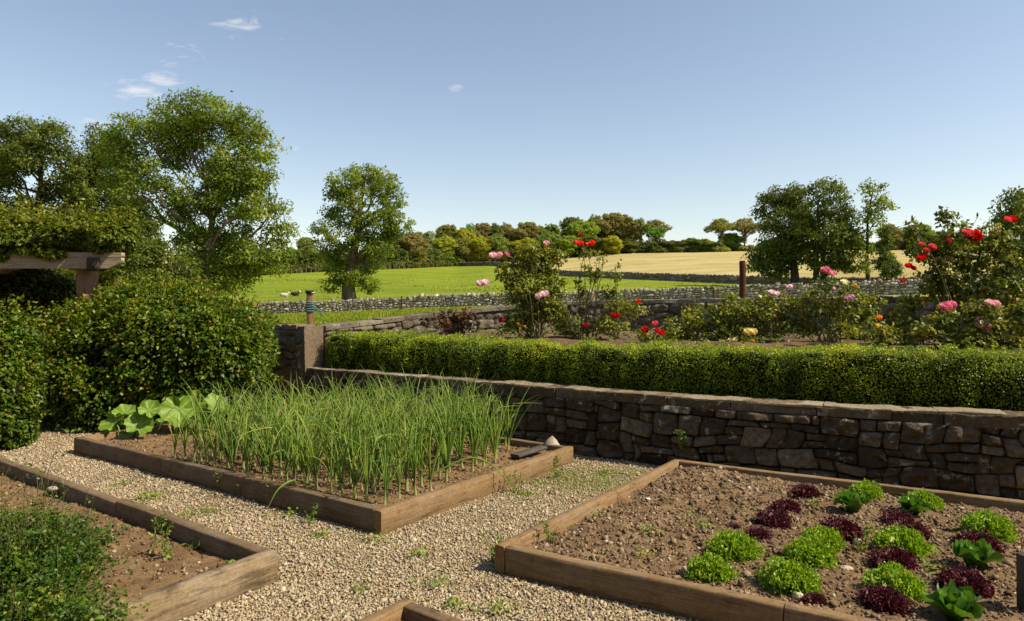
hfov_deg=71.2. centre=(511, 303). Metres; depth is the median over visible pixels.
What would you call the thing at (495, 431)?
onion plant
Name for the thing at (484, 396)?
onion plant
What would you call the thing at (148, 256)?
tree
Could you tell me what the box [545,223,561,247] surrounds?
woodland tree
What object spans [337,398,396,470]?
onion plant
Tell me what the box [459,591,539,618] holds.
weed
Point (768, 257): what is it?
ash tree
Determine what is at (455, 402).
onion plant
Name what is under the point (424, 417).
onion plant
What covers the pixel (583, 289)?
rose bush
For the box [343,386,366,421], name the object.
onion plant
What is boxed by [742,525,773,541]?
red lettuce
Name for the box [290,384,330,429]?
onion plant
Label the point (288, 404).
onion plant
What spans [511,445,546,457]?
slate slab
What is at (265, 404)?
onion plant
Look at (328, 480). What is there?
onion plant
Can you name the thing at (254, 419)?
onion plant
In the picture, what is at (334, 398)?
onion plant
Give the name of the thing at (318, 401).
onion plant
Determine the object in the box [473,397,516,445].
onion plant
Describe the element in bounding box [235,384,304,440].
onion plant
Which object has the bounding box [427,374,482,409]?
onion plant
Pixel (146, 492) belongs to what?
weed
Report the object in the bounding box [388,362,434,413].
onion plant
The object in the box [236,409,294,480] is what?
onion plant
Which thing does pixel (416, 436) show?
onion plant
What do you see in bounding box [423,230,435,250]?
woodland tree
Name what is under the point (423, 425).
onion plant
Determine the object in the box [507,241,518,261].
woodland tree
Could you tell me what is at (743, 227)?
woodland tree
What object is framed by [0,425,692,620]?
ground
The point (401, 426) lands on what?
onion plant
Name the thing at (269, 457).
onion plant
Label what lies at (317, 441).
onion plant
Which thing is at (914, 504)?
cos lettuce
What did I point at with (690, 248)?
hedgerow
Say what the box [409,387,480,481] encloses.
onion plant
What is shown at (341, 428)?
onion plant
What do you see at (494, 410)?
onion plant
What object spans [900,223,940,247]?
woodland tree
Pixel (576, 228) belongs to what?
woodland tree
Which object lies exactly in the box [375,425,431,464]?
onion plant
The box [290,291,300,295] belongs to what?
sheep
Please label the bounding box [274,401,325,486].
onion plant
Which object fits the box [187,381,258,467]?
onion plant
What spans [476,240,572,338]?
rose bush
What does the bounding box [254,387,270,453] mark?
onion plant
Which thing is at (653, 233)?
woodland tree
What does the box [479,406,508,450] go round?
onion plant
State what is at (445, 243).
woodland tree
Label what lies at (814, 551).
frilly lettuce
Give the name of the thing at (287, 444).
onion plant
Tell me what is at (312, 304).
rope
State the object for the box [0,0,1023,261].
sky
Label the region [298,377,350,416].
onion plant
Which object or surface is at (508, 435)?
onion plant
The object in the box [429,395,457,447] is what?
onion plant
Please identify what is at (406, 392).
onion plant
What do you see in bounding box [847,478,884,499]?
frilly lettuce
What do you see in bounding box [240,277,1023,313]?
field wall
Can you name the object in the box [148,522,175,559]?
weed
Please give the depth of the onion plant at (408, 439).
7.24 m
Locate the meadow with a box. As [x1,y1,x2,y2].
[292,292,1023,313]
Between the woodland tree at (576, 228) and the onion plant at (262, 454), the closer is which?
the onion plant at (262, 454)
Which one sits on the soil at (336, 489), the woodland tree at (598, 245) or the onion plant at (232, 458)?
the onion plant at (232, 458)
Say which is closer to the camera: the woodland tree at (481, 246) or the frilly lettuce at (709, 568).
the frilly lettuce at (709, 568)
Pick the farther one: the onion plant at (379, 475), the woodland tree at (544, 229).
the woodland tree at (544, 229)
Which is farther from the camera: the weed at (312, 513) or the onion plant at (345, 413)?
the onion plant at (345, 413)
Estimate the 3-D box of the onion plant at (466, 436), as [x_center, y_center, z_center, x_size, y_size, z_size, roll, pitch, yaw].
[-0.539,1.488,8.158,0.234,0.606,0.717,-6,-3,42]
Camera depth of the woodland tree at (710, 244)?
259.87 m
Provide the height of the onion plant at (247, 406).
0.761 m
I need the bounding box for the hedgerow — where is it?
[657,239,1018,252]
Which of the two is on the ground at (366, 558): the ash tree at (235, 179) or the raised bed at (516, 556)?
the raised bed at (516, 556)
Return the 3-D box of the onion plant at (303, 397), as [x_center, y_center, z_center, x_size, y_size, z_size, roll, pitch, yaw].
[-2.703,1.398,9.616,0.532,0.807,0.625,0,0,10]
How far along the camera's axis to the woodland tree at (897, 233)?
233.88 m
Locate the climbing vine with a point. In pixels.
(51, 236)
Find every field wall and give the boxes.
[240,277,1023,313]
[458,261,1023,285]
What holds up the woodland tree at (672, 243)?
on the far land
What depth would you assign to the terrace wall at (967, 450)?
7.83 m
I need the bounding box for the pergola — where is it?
[0,247,124,302]
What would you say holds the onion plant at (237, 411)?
on the soil at (336, 489)
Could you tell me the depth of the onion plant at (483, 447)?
7.78 m
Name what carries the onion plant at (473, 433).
on the soil at (336, 489)
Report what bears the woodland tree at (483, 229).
on the far land
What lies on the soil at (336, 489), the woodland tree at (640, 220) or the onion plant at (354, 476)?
the onion plant at (354, 476)
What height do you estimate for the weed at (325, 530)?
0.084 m
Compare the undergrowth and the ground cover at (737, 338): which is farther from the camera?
the undergrowth
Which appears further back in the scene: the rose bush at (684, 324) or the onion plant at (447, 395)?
the rose bush at (684, 324)
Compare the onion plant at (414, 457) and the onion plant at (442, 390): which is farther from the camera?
the onion plant at (442, 390)
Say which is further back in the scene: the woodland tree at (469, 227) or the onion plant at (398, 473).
the woodland tree at (469, 227)
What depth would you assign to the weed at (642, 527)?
5.56 m
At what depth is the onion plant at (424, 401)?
8.80 m
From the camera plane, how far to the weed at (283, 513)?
6.39 m
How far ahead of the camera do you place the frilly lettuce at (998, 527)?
5.43 m
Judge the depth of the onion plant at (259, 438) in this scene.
7.93 m
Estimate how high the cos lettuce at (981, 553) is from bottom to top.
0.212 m
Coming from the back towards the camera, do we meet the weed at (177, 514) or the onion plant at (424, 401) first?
the onion plant at (424, 401)
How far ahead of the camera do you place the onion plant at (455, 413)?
8.38 m
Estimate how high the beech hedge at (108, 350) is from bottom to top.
2.544 m
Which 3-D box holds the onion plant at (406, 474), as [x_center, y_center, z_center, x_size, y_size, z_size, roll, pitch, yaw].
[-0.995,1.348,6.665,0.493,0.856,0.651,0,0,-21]
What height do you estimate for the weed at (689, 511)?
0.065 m
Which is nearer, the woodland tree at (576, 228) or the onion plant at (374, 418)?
the onion plant at (374, 418)
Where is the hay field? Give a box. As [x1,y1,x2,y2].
[504,249,1021,283]
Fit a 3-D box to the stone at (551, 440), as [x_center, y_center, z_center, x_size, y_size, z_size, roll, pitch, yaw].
[0.490,1.683,8.694,0.230,0.155,0.130,0,0,0]
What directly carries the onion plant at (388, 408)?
on the soil at (336, 489)
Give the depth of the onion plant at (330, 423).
7.66 m
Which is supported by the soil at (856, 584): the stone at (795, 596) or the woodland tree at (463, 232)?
the stone at (795, 596)
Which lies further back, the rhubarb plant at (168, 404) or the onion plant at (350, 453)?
the rhubarb plant at (168, 404)
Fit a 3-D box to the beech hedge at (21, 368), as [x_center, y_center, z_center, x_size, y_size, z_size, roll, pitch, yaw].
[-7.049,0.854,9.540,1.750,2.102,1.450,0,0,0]
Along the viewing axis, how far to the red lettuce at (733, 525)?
5.66 m
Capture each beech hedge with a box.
[0,290,49,447]
[30,267,283,432]
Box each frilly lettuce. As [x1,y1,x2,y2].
[683,549,740,584]
[704,527,767,563]
[753,556,821,596]
[781,533,839,568]
[798,523,846,552]
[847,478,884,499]
[859,561,927,602]
[869,523,939,559]
[900,487,946,510]
[956,508,1018,542]
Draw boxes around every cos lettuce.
[834,488,869,512]
[899,495,931,514]
[923,579,983,620]
[952,538,1003,568]
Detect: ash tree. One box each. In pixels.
[0,110,101,214]
[54,121,166,238]
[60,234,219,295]
[84,85,304,297]
[306,161,416,300]
[739,180,825,282]
[783,175,867,283]
[852,177,900,282]
[869,223,903,280]
[982,185,1023,274]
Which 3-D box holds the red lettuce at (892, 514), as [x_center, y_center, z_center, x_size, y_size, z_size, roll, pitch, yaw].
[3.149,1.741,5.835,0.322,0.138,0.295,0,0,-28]
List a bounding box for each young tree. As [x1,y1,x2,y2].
[290,247,302,256]
[295,237,317,255]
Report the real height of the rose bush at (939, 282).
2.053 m
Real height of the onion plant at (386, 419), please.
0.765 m
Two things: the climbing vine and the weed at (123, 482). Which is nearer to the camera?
the weed at (123, 482)
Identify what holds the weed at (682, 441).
attached to the terrace wall at (967, 450)
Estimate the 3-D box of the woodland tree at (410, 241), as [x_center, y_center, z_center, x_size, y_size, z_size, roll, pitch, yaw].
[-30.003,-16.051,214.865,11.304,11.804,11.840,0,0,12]
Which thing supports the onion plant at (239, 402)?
on the soil at (336, 489)
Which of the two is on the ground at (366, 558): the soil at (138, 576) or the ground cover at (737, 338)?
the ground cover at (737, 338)
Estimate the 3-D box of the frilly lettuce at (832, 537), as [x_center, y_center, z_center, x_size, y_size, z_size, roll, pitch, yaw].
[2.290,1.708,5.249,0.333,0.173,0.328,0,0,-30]
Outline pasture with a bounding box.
[202,266,837,313]
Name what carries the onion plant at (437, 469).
on the soil at (336, 489)
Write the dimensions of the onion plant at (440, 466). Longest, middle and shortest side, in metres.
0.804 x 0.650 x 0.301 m
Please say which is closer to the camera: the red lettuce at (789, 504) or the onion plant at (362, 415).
the red lettuce at (789, 504)
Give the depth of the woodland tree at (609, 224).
264.54 m
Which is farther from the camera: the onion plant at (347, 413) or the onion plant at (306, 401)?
the onion plant at (306, 401)
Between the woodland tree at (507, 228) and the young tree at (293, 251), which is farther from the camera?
the woodland tree at (507, 228)
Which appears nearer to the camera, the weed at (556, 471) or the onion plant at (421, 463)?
the onion plant at (421, 463)
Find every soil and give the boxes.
[0,473,225,615]
[99,411,552,507]
[376,330,1023,408]
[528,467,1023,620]
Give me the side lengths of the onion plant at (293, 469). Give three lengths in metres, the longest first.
1.000 x 0.846 x 0.327 m
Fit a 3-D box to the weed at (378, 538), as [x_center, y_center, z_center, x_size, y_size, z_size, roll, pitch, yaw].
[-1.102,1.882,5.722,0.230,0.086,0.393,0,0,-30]
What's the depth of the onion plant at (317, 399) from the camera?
8.87 m
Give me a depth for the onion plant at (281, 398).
8.61 m
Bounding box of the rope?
[305,301,323,315]
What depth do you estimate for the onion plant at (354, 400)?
8.66 m
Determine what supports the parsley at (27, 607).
on the soil at (138, 576)
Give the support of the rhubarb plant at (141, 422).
on the soil at (336, 489)
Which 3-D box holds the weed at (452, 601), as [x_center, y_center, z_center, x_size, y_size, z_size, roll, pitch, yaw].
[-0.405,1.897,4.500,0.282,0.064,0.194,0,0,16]
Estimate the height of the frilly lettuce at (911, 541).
0.218 m
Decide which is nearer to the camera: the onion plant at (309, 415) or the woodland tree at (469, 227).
the onion plant at (309, 415)
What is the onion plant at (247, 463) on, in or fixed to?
on the soil at (336, 489)
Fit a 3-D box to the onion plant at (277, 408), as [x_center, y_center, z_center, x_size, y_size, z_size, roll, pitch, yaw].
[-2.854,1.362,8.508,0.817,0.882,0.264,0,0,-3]
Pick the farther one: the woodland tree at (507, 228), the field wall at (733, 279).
the woodland tree at (507, 228)
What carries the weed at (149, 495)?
on the ground at (366, 558)
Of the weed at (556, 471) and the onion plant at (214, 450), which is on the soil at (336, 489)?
the onion plant at (214, 450)
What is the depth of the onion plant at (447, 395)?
9.04 m
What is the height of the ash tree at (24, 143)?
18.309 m
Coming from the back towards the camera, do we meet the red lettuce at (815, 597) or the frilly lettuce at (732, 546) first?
the frilly lettuce at (732, 546)
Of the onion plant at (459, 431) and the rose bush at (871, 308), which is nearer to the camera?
the onion plant at (459, 431)
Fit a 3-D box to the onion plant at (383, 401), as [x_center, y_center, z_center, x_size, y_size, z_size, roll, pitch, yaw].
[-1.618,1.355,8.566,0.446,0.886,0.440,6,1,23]
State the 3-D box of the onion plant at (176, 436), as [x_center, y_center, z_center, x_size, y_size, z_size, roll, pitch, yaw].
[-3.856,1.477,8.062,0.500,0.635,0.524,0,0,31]
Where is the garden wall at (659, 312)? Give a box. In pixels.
[316,294,1023,366]
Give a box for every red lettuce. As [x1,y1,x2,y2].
[727,523,741,528]
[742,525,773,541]
[750,507,794,528]
[768,497,803,514]
[788,482,822,499]
[799,590,828,605]
[812,515,865,542]
[853,580,916,616]
[864,542,923,570]
[878,508,916,524]
[883,517,933,540]
[932,563,995,599]
[949,528,1008,556]
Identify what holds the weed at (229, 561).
on the soil at (138, 576)
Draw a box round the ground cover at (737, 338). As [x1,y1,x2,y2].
[122,327,1023,516]
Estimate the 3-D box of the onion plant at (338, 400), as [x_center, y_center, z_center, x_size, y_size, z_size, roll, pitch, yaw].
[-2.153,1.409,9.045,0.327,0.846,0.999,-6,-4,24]
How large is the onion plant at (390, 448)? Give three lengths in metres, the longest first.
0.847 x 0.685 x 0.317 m
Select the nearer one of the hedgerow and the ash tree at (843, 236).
the ash tree at (843, 236)
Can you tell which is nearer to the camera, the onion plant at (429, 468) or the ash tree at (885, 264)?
the onion plant at (429, 468)
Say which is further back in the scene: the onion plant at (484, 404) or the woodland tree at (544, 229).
the woodland tree at (544, 229)
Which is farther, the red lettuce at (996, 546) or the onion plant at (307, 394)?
the onion plant at (307, 394)
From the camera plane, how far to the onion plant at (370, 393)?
9.11 m
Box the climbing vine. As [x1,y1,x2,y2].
[0,194,149,262]
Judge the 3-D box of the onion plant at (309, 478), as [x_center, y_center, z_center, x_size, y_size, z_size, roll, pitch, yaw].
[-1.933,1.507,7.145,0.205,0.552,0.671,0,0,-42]
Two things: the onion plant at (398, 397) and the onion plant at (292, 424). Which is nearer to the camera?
the onion plant at (292, 424)
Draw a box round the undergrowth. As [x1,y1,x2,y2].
[182,235,665,276]
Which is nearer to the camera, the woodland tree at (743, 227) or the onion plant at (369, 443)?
the onion plant at (369, 443)
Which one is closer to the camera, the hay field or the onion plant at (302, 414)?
the onion plant at (302, 414)
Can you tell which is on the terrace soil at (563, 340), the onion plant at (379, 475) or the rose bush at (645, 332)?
the rose bush at (645, 332)
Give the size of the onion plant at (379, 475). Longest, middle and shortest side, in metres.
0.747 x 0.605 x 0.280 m
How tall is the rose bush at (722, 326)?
1.060 m
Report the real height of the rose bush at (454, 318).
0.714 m
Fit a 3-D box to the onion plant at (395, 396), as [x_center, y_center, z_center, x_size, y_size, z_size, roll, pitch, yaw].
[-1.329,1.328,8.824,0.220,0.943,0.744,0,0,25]
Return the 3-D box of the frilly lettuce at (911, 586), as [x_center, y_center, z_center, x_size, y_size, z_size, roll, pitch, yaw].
[2.361,1.710,4.424,0.444,0.206,0.412,0,0,-37]
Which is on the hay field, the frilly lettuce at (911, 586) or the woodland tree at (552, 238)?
the woodland tree at (552, 238)
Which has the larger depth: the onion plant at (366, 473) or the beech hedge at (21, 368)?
the beech hedge at (21, 368)
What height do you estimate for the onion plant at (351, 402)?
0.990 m
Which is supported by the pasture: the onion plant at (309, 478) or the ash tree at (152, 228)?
the ash tree at (152, 228)
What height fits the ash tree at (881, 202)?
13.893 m
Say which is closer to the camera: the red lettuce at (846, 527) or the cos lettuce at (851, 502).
the red lettuce at (846, 527)
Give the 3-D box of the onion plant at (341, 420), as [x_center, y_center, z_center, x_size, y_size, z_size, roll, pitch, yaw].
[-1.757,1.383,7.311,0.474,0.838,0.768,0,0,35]
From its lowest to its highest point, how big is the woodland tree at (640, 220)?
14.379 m
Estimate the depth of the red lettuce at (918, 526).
5.46 m
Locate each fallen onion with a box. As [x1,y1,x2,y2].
[267,479,311,508]
[422,457,515,491]
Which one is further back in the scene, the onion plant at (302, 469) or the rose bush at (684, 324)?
the rose bush at (684, 324)
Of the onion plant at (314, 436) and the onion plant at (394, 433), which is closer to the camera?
the onion plant at (394, 433)
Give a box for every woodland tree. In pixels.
[392,230,430,260]
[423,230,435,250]
[431,234,459,260]
[434,224,457,248]
[450,227,475,254]
[453,238,475,261]
[466,223,475,249]
[468,236,493,261]
[473,222,492,237]
[487,232,510,261]
[490,223,504,235]
[494,222,513,240]
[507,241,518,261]
[508,221,541,241]
[510,237,540,257]
[535,231,560,254]
[537,225,551,235]
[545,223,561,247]
[557,235,580,257]
[558,216,578,238]
[563,219,600,249]
[579,235,603,254]
[584,214,605,237]
[595,212,629,241]
[602,235,623,254]
[615,214,643,241]
[621,241,638,253]
[635,218,650,240]
[642,219,671,239]
[645,226,665,240]
[659,240,688,247]
[681,237,701,247]
[700,238,713,246]
[703,218,735,251]
[705,242,722,246]
[717,232,745,250]
[730,217,760,250]
[874,223,903,246]
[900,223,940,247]
[919,231,954,248]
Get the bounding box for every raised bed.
[0,456,277,620]
[74,407,572,534]
[358,598,463,620]
[494,459,1023,620]
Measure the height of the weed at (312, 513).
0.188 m
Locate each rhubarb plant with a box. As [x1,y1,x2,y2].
[98,400,160,438]
[155,390,227,430]
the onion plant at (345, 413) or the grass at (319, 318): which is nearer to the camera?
the onion plant at (345, 413)
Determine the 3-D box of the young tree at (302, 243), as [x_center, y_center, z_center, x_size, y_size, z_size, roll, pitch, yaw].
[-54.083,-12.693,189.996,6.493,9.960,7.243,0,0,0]
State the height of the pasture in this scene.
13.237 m
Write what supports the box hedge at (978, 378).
on the terrace soil at (563, 340)
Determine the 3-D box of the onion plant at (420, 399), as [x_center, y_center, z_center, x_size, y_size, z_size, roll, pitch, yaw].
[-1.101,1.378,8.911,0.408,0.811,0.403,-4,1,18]
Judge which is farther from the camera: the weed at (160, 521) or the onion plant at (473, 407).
the onion plant at (473, 407)
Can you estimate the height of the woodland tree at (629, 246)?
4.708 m
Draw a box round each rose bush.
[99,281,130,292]
[428,304,478,336]
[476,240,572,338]
[548,307,607,338]
[573,233,607,339]
[590,259,649,338]
[633,315,684,341]
[663,296,706,339]
[684,284,804,341]
[784,266,905,342]
[834,287,887,340]
[859,315,902,347]
[881,293,927,345]
[898,205,1023,332]
[902,298,1023,350]
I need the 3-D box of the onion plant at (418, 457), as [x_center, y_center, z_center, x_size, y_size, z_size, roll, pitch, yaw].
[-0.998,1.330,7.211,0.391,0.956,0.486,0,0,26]
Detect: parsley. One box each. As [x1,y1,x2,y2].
[0,450,137,614]
[0,542,149,620]
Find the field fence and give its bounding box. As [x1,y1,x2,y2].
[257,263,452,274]
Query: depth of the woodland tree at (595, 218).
270.65 m
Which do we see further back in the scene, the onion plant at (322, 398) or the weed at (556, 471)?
the onion plant at (322, 398)
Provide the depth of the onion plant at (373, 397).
9.63 m
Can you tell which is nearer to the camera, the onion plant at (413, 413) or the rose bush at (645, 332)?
the onion plant at (413, 413)
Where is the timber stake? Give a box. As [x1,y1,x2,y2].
[1016,552,1023,610]
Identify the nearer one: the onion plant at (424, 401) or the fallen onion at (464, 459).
the fallen onion at (464, 459)
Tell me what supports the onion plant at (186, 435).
on the soil at (336, 489)
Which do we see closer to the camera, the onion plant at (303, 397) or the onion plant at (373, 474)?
the onion plant at (373, 474)
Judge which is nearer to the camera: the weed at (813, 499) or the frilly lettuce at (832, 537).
the frilly lettuce at (832, 537)
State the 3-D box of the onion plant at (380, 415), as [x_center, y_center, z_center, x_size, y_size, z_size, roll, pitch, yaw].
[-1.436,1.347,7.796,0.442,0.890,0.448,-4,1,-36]
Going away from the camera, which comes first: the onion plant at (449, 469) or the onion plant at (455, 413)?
the onion plant at (449, 469)
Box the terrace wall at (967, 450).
[304,366,1023,499]
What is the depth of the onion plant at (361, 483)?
6.72 m
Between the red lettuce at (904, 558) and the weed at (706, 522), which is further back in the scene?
the weed at (706, 522)
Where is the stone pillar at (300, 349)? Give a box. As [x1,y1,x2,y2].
[267,323,322,408]
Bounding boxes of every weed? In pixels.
[109,477,144,488]
[132,488,166,500]
[135,490,164,501]
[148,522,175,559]
[151,512,168,532]
[168,508,203,520]
[169,538,199,548]
[224,557,236,564]
[262,507,311,518]
[298,527,343,540]
[302,502,320,523]
[343,579,378,593]
[354,530,390,545]
[396,545,440,560]
[408,569,474,592]
[429,595,470,610]
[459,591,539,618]
[481,531,509,565]
[504,470,523,493]
[539,519,560,541]
[546,460,563,477]
[614,547,660,559]
[629,521,660,533]
[673,509,701,519]
[674,429,688,449]
[682,519,727,527]
[806,496,825,505]
[848,522,876,551]
[920,555,946,574]
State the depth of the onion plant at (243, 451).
7.47 m
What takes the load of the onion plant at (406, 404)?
on the soil at (336, 489)
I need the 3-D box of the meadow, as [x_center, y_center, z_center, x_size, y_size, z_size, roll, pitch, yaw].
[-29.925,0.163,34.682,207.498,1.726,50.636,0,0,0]
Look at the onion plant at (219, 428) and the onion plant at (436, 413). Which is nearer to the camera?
the onion plant at (219, 428)
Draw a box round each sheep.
[279,292,289,296]
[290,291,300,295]
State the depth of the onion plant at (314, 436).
7.67 m
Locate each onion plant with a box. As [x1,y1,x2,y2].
[159,386,224,460]
[167,405,202,457]
[170,414,196,458]
[179,375,238,466]
[182,387,231,461]
[183,383,230,463]
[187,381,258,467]
[200,382,241,431]
[201,390,232,456]
[204,407,251,470]
[206,388,236,458]
[207,373,246,461]
[207,388,259,455]
[216,386,262,450]
[216,413,236,459]
[220,381,257,427]
[222,417,259,475]
[228,390,255,454]
[229,403,269,465]
[233,395,258,466]
[234,384,273,458]
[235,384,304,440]
[235,403,321,485]
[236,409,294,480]
[237,388,262,421]
[237,388,302,472]
[238,380,305,446]
[240,376,284,433]
[240,406,289,473]
[241,394,276,471]
[242,408,276,478]
[244,392,300,475]
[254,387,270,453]
[256,378,310,423]
[256,418,295,460]
[258,389,315,460]
[262,407,330,472]
[264,385,293,426]
[264,387,311,484]
[266,385,292,428]
[269,373,310,426]
[269,392,313,468]
[270,398,351,489]
[274,387,335,437]
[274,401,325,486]
[278,420,322,478]
[279,379,330,450]
[282,374,312,414]
[282,407,307,470]
[285,380,328,411]
[288,388,327,439]
[289,382,312,412]
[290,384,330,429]
[292,403,326,436]
[293,386,352,459]
[295,375,337,418]
[296,400,356,456]
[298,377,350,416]
[298,401,365,470]
[300,376,358,445]
[300,422,324,447]
[301,409,337,469]
[304,403,349,467]
[305,376,358,420]
[308,435,330,479]
[310,381,340,419]
[310,392,349,446]
[311,385,368,419]
[312,405,351,483]
[312,429,340,491]
[313,402,371,473]
[314,413,363,484]
[320,396,346,454]
[321,386,378,438]
[321,399,345,449]
[322,368,372,422]
[325,414,366,466]
[325,422,359,495]
[327,415,398,498]
[328,398,363,478]
[329,373,353,408]
[330,386,367,486]
[331,395,387,464]
[333,382,376,418]
[337,393,386,441]
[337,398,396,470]
[340,431,398,495]
[343,385,389,458]
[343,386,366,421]
[343,391,368,429]
[345,426,398,502]
[346,417,403,489]
[347,404,407,470]
[347,404,416,493]
[349,389,399,439]
[350,406,391,478]
[354,378,390,415]
[355,367,383,414]
[357,391,405,451]
[358,412,397,464]
[359,398,391,452]
[360,364,404,416]
[365,383,404,412]
[365,388,424,424]
[365,392,420,461]
[366,420,424,484]
[367,404,403,465]
[368,376,399,425]
[368,381,403,423]
[371,411,401,484]
[372,403,417,478]
[373,430,407,505]
[374,399,399,433]
[374,435,419,498]
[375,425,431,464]
[376,406,414,485]
[377,364,416,415]
[377,369,434,408]
[377,386,421,417]
[379,413,425,475]
[383,408,437,490]
[385,373,414,437]
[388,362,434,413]
[389,404,436,485]
[390,393,442,441]
[392,382,416,428]
[393,397,419,466]
[393,398,453,455]
[393,412,424,495]
[395,391,450,467]
[395,408,455,470]
[399,400,435,464]
[400,376,426,418]
[400,390,440,480]
[400,396,443,446]
[405,383,435,419]
[406,381,445,430]
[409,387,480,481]
[416,378,453,457]
[416,404,458,463]
[418,416,455,488]
[419,372,467,409]
[419,388,453,442]
[420,388,482,468]
[421,372,463,416]
[421,387,444,449]
[422,411,459,471]
[427,371,458,410]
[427,374,478,455]
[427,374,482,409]
[427,404,438,470]
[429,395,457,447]
[430,382,481,454]
[431,386,460,463]
[434,417,462,477]
[436,374,487,448]
[442,411,489,451]
[445,375,476,421]
[448,392,499,467]
[449,398,466,462]
[451,405,499,471]
[457,370,499,422]
[457,375,502,446]
[458,379,490,463]
[462,376,487,438]
[464,388,529,458]
[469,382,495,437]
[469,389,520,445]
[470,389,503,460]
[471,382,502,429]
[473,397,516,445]
[478,376,493,430]
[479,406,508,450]
[482,388,539,450]
[482,405,508,462]
[491,389,512,443]
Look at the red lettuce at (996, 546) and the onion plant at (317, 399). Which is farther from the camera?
the onion plant at (317, 399)
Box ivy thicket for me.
[0,269,75,330]
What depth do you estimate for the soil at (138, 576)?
5.16 m
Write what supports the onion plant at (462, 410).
on the soil at (336, 489)
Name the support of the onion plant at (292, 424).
on the soil at (336, 489)
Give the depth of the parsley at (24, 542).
4.28 m
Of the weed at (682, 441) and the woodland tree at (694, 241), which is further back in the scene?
the woodland tree at (694, 241)
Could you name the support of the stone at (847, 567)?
on the soil at (856, 584)
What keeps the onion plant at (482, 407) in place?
on the soil at (336, 489)
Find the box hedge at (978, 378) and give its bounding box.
[324,330,1023,410]
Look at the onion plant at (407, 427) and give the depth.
7.46 m
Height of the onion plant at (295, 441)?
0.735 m
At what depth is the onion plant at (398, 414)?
7.75 m
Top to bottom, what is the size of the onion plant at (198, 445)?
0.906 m
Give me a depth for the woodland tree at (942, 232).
235.43 m
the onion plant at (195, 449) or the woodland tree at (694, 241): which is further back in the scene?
the woodland tree at (694, 241)
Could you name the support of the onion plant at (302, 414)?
on the soil at (336, 489)
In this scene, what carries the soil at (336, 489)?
in the raised bed at (367, 517)
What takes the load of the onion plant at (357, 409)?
on the soil at (336, 489)
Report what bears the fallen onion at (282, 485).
on the soil at (336, 489)
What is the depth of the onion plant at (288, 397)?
9.06 m
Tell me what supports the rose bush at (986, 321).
on the terrace soil at (563, 340)
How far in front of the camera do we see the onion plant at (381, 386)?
9.59 m
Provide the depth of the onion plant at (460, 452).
7.67 m
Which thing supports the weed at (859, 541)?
on the soil at (856, 584)
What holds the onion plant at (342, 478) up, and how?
on the soil at (336, 489)
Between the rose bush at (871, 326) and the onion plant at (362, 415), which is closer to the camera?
the onion plant at (362, 415)
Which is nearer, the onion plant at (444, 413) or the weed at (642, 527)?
the weed at (642, 527)
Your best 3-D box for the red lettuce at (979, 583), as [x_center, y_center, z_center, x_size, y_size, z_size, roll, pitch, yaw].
[2.810,1.710,4.442,0.345,0.162,0.378,0,0,17]
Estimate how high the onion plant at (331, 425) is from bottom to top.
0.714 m
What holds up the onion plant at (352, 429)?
on the soil at (336, 489)
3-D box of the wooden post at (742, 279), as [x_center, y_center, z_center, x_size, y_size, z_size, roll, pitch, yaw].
[5.028,-0.113,15.600,0.145,1.625,0.137,0,0,0]
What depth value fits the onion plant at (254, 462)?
7.72 m
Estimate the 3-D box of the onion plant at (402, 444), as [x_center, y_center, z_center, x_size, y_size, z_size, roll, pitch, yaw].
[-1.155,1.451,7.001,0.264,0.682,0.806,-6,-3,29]
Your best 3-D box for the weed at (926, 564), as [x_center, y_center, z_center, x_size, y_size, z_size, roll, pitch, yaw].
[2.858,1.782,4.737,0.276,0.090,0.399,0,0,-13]
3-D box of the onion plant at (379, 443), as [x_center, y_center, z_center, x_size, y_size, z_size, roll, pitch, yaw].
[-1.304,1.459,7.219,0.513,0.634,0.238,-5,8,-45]
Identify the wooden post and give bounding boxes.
[306,290,314,324]
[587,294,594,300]
[739,261,745,297]
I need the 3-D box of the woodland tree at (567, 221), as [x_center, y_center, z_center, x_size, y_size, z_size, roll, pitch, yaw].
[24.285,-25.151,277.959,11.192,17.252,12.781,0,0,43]
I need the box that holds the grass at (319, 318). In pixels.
[264,304,514,325]
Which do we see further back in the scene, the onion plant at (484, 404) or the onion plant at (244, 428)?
the onion plant at (484, 404)
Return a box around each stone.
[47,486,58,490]
[544,436,558,445]
[792,591,803,599]
[839,565,853,569]
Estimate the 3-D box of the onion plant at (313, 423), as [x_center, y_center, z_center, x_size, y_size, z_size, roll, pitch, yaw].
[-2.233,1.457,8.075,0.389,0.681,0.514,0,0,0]
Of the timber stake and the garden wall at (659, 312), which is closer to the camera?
the timber stake

